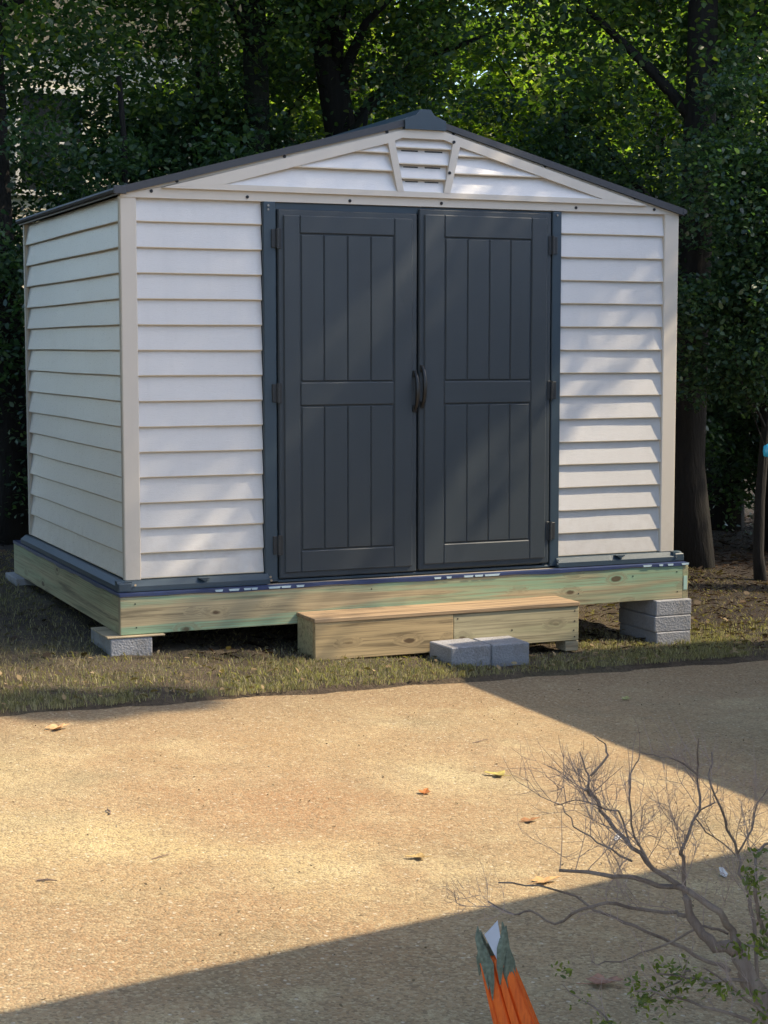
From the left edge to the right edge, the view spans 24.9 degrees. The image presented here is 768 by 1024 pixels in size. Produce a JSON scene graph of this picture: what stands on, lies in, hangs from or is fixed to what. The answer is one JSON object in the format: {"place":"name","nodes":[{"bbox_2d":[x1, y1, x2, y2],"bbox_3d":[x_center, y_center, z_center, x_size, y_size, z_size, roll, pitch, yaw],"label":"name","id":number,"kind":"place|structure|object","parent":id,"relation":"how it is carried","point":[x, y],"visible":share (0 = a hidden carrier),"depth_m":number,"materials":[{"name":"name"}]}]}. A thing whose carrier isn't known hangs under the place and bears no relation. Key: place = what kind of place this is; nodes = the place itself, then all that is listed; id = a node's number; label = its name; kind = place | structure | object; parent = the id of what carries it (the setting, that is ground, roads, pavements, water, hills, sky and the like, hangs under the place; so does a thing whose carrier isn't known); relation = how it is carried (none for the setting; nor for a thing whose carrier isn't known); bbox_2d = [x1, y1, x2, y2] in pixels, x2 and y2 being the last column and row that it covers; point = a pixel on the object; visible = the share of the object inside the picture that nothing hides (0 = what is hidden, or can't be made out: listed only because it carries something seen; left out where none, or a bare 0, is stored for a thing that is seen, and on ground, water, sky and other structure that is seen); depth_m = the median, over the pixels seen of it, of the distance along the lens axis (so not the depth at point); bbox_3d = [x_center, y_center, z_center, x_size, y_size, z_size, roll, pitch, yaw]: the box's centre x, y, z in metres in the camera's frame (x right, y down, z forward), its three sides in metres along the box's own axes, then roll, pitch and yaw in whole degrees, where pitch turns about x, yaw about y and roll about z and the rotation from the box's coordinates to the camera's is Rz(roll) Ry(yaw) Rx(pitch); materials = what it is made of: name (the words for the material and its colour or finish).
{"place":"outdoors","nodes":[
{"label":"outdoors","id":0,"kind":"place"},
{"bbox_2d":[0,660,767,1023],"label":"driveway","id":1,"kind":"structure","parent":0,"point":[74,926],"depth_m":5.38,"materials":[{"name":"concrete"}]},
{"bbox_2d":[36,878,56,880],"bbox_3d":[-0.952,1.040,4.909,0.060,0.009,0.018,0,5,2],"label":"stick","id":2,"kind":"object","parent":1,"relation":"on","point":[46,879],"visible":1,"depth_m":4.90,"materials":[{"name":"brown wood"}]},
{"bbox_2d":[44,723,67,730],"bbox_3d":[-1.311,0.862,6.961,0.066,0.019,0.127,5,7,44],"label":"fallen leaf","id":3,"kind":"object","parent":1,"relation":"on","point":[53,726],"visible":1,"depth_m":6.97,"materials":[{"name":"beige plant"}]},
{"bbox_2d":[406,853,431,857],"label":"fallen leaf","id":4,"kind":"object","parent":1,"relation":"on","point":[418,855],"visible":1,"depth_m":5.32,"materials":[{"name":"beige plant"}]},
{"bbox_2d":[419,788,430,794],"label":"fallen leaf","id":5,"kind":"object","parent":1,"relation":"on","point":[425,790],"visible":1,"depth_m":6.17,"materials":[{"name":"orange plant"}]},
{"bbox_2d":[485,770,511,775],"bbox_3d":[0.426,0.979,6.493,0.100,0.014,0.058,0,5,-1],"label":"fallen leaf","id":6,"kind":"object","parent":1,"relation":"on","point":[500,773],"visible":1,"depth_m":6.51,"materials":[{"name":"yellow plant"}]},
{"bbox_2d":[475,920,538,1023],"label":"orange bundle","id":7,"kind":"object","parent":1,"relation":"on","point":[509,1002],"visible":1,"depth_m":3.29,"materials":[{"name":"fabric"}]},
{"bbox_2d":[521,817,538,821],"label":"fallen leaf","id":8,"kind":"object","parent":1,"relation":"on","point":[524,819],"visible":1,"depth_m":5.84,"materials":[{"name":"orange plant"}]},
{"bbox_2d":[527,876,558,883],"bbox_3d":[0.468,1.085,5.121,0.055,0.012,0.105,4,7,37],"label":"fallen leaf","id":9,"kind":"object","parent":1,"relation":"on","point":[538,879],"visible":1,"depth_m":5.13,"materials":[{"name":"plant"}]},
{"bbox_2d":[576,973,623,983],"bbox_3d":[0.529,1.150,4.260,0.114,0.017,0.057,-2,6,-21],"label":"fallen leaf","id":10,"kind":"object","parent":1,"relation":"on","point":[594,980],"visible":0.93,"depth_m":4.27,"materials":[{"name":"plant"}]},
{"bbox_2d":[719,867,727,876],"bbox_3d":[1.033,1.095,5.286,0.027,0.020,0.052,2,6,17],"label":"paper scrap","id":11,"kind":"object","parent":1,"relation":"on","point":[723,869],"visible":0.82,"depth_m":5.29,"materials":[{"name":"white paper"}]},
{"bbox_2d":[0,398,767,716],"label":"ground","id":12,"kind":"structure","parent":0,"point":[321,689],"depth_m":8.98,"materials":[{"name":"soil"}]},
{"bbox_2d":[5,572,37,586],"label":"concrete block","id":13,"kind":"structure","parent":12,"relation":"on","point":[15,579],"depth_m":10.83,"materials":[{"name":"grey concrete"}]},
{"bbox_2d":[0,110,58,419],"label":"evergreen shrub","id":14,"kind":"object","parent":12,"relation":"on","point":[13,175],"visible":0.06,"depth_m":13.90,"materials":[{"name":"green plant"}]},
{"bbox_2d":[91,629,151,656],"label":"concrete block","id":15,"kind":"structure","parent":12,"relation":"on","point":[129,646],"depth_m":8.66,"materials":[{"name":"grey concrete"}]},
{"bbox_2d":[91,626,164,638],"bbox_3d":[-1.302,0.606,8.809,0.295,0.008,0.348,-2,6,-23],"label":"shim board","id":16,"kind":"object","parent":15,"relation":"on","point":[106,632],"visible":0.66,"depth_m":8.69,"materials":[{"name":"brown wood"}]},
{"bbox_2d":[0,0,251,544],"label":"woodland tree","id":17,"kind":"object","parent":12,"relation":"on","point":[12,528],"visible":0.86,"depth_m":12.93,"materials":[{"name":"green plant"}]},
{"bbox_2d":[0,6,276,523],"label":"evergreen shrub","id":18,"kind":"object","parent":12,"relation":"on","point":[121,144],"visible":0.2,"depth_m":12.69,"materials":[{"name":"green plant"}]},
{"bbox_2d":[21,15,323,239],"bbox_3d":[-1.562,-1.830,14.842,3.178,4.643,2.247,-3,6,-32],"label":"evergreen shrub","id":19,"kind":"object","parent":12,"relation":"on","point":[178,152],"visible":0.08,"depth_m":14.33,"materials":[{"name":"green plant"}]},
{"bbox_2d":[150,0,221,130],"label":"shade tree","id":20,"kind":"object","parent":12,"relation":"on","point":[220,4],"visible":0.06,"depth_m":17.39,"materials":[{"name":"green plant"}]},
{"bbox_2d":[2,0,395,414],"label":"neighbor house","id":21,"kind":"structure","parent":12,"relation":"on","point":[42,112],"depth_m":23.75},
{"bbox_2d":[13,86,87,196],"bbox_3d":[-4.558,-5.049,23.740,1.000,1.460,0.080,-2,6,-23],"label":"window","id":22,"kind":"structure","parent":21,"relation":"in","point":[41,113],"depth_m":23.67,"materials":[{"name":"white paint"}]},
{"bbox_2d":[0,569,401,683],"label":"sparse grass","id":23,"kind":"structure","parent":12,"relation":"on","point":[118,656],"depth_m":8.58,"materials":[{"name":"green plant"}]},
{"bbox_2d":[10,0,464,180],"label":"woodland tree","id":24,"kind":"object","parent":12,"relation":"on","point":[256,85],"visible":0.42,"depth_m":14.38,"materials":[{"name":"green plant"}]},
{"bbox_2d":[149,0,463,147],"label":"sunlit tree","id":25,"kind":"object","parent":12,"relation":"on","point":[312,117],"visible":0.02,"depth_m":21.29,"materials":[{"name":"green plant"}]},
{"bbox_2d":[101,0,585,158],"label":"woodland tree","id":26,"kind":"object","parent":12,"relation":"on","point":[334,62],"visible":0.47,"depth_m":14.65,"materials":[{"name":"green plant"}]},
{"bbox_2d":[13,540,688,634],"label":"wooden platform","id":27,"kind":"structure","parent":12,"relation":"on","point":[179,610],"depth_m":9.24,"materials":[{"name":"beige wood"}]},
{"bbox_2d":[16,109,686,592],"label":"garden shed","id":28,"kind":"structure","parent":27,"relation":"on","point":[422,341],"depth_m":9.21,"materials":[{"name":"beige plastic"}]},
{"bbox_2d":[271,209,419,578],"bbox_3d":[-0.196,-0.612,9.089,0.818,1.904,0.091,-2,6,-23],"label":"door","id":29,"kind":"structure","parent":28,"relation":"in","point":[346,393],"depth_m":9.09,"materials":[{"name":"plastic"}]},
{"bbox_2d":[416,209,557,569],"bbox_3d":[0.572,-0.659,9.416,0.830,1.924,0.091,-2,6,-23],"label":"door","id":30,"kind":"structure","parent":28,"relation":"in","point":[484,277],"depth_m":9.40,"materials":[{"name":"plastic"}]},
{"bbox_2d":[0,515,767,657],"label":"leaf litter","id":31,"kind":"object","parent":12,"relation":"on","point":[47,654],"visible":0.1,"depth_m":11.78,"materials":[{"name":"brown plant"}]},
{"bbox_2d":[340,48,471,129],"bbox_3d":[-0.108,-1.616,14.450,2.697,4.335,1.996,8,10,56],"label":"evergreen shrub","id":32,"kind":"object","parent":12,"relation":"on","point":[384,89],"visible":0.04,"depth_m":13.98,"materials":[{"name":"green plant"}]},
{"bbox_2d":[357,0,493,112],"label":"sunlit tree","id":33,"kind":"object","parent":12,"relation":"on","point":[459,75],"depth_m":30.02,"materials":[{"name":"green plant"}]},
{"bbox_2d":[296,596,579,660],"bbox_3d":[0.302,0.635,9.198,1.534,0.268,0.266,-2,6,-23],"label":"wooden step","id":34,"kind":"object","parent":12,"relation":"on","point":[378,631],"visible":0.89,"depth_m":9.05,"materials":[{"name":"beige wood"}]},
{"bbox_2d":[430,638,490,665],"bbox_3d":[0.392,0.731,8.966,0.233,0.111,0.237,-3,6,-27],"label":"concrete block","id":35,"kind":"object","parent":12,"relation":"on","point":[465,651],"depth_m":8.88,"materials":[{"name":"grey concrete"}]},
{"bbox_2d":[164,513,767,660],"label":"pine straw","id":36,"kind":"object","parent":12,"relation":"on","point":[543,649],"visible":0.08,"depth_m":10.93,"materials":[{"name":"brown plant"}]},
{"bbox_2d":[473,636,528,666],"bbox_3d":[0.609,0.728,9.062,0.215,0.119,0.233,-2,6,-23],"label":"concrete block","id":37,"kind":"object","parent":12,"relation":"on","point":[507,650],"depth_m":8.96,"materials":[{"name":"grey concrete"}]},
{"bbox_2d":[372,0,678,188],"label":"sunlit tree","id":38,"kind":"object","parent":12,"relation":"on","point":[495,74],"visible":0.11,"depth_m":21.49,"materials":[{"name":"green plant"}]},
{"bbox_2d":[367,0,739,129],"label":"sunlit tree","id":39,"kind":"object","parent":12,"relation":"on","point":[467,74],"visible":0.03,"depth_m":29.37,"materials":[{"name":"green plant"}]},
{"bbox_2d":[384,0,767,569],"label":"woodland tree","id":40,"kind":"object","parent":12,"relation":"on","point":[704,25],"visible":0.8,"depth_m":13.62,"materials":[{"name":"green plant"}]},
{"bbox_2d":[457,65,730,306],"bbox_3d":[1.448,-1.508,14.143,2.889,4.221,2.043,-2,6,-23],"label":"evergreen shrub","id":41,"kind":"object","parent":12,"relation":"on","point":[600,166],"visible":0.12,"depth_m":13.83,"materials":[{"name":"green plant"}]},
{"bbox_2d":[431,711,767,1023],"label":"bare shrub","id":42,"kind":"object","parent":12,"relation":"on","point":[752,985],"visible":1,"depth_m":2.96,"materials":[{"name":"brown plant"}]},
{"bbox_2d":[508,0,766,198],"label":"sunlit tree","id":43,"kind":"object","parent":12,"relation":"on","point":[650,93],"visible":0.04,"depth_m":24.57,"materials":[{"name":"green plant"}]},
{"bbox_2d":[520,1,767,185],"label":"sunlit tree","id":44,"kind":"object","parent":12,"relation":"on","point":[629,15],"visible":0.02,"depth_m":30.64,"materials":[{"name":"green plant"}]},
{"bbox_2d":[620,623,689,644],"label":"concrete block","id":45,"kind":"structure","parent":12,"relation":"on","point":[668,637],"depth_m":9.91,"materials":[{"name":"grey concrete"}]},
{"bbox_2d":[619,607,690,631],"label":"concrete block","id":46,"kind":"structure","parent":45,"relation":"on","point":[648,622],"depth_m":9.91,"materials":[{"name":"grey concrete"}]},
{"bbox_2d":[619,598,690,615],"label":"concrete block","id":47,"kind":"structure","parent":46,"relation":"on","point":[669,607],"depth_m":9.90,"materials":[{"name":"grey concrete"}]},
{"bbox_2d":[595,0,767,551],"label":"woodland tree","id":48,"kind":"object","parent":12,"relation":"on","point":[675,28],"visible":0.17,"depth_m":14.96,"materials":[{"name":"green plant"}]},
{"bbox_2d":[621,88,748,514],"bbox_3d":[2.386,-1.615,15.507,1.977,4.335,2.694,5,7,41],"label":"evergreen shrub","id":49,"kind":"object","parent":12,"relation":"on","point":[712,424],"visible":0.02,"depth_m":15.41,"materials":[{"name":"green plant"}]},
{"bbox_2d":[624,0,764,184],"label":"sunlit tree","id":50,"kind":"object","parent":12,"relation":"on","point":[673,121],"visible":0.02,"depth_m":27.07,"materials":[{"name":"green plant"}]},
{"bbox_2d":[674,0,744,530],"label":"shade tree","id":51,"kind":"object","parent":12,"relation":"on","point":[717,517],"visible":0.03,"depth_m":17.03,"materials":[{"name":"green plant"}]},
{"bbox_2d":[655,28,767,580],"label":"evergreen shrub","id":52,"kind":"object","parent":12,"relation":"on","point":[750,261],"visible":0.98,"depth_m":12.60,"materials":[{"name":"green plant"}]},
{"bbox_2d":[683,82,767,534],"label":"evergreen shrub","id":53,"kind":"object","parent":12,"relation":"on","point":[729,497],"visible":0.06,"depth_m":16.36,"materials":[{"name":"green plant"}]},
{"bbox_2d":[705,118,766,510],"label":"evergreen shrub","id":54,"kind":"object","parent":12,"relation":"on","point":[745,448],"visible":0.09,"depth_m":16.04,"materials":[{"name":"green plant"}]},
{"bbox_2d":[0,617,767,712],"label":"grass","id":55,"kind":"structure","parent":0,"point":[650,656],"depth_m":8.46,"materials":[{"name":"green plant"}]},
{"bbox_2d":[0,618,761,704],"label":"lawn leaves","id":56,"kind":"object","parent":55,"relation":"on","point":[19,677],"visible":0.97,"depth_m":8.45,"materials":[{"name":"brown plant"}]},
{"bbox_2d":[0,678,767,1021],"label":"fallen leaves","id":57,"kind":"object","parent":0,"point":[394,836],"visible":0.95,"depth_m":5.40,"materials":[{"name":"brown plant"}]},
{"bbox_2d":[381,0,520,113],"label":"sky","id":58,"kind":"structure","parent":0,"point":[463,0],"materials":[{"name":"white"}]},
{"bbox_2d":[763,444,767,456],"bbox_3d":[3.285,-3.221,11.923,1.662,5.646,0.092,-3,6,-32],"label":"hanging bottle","id":59,"kind":"object","parent":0,"point":[765,450],"visible":1,"depth_m":11.75,"materials":[{"name":"blue plastic"}]}
]}

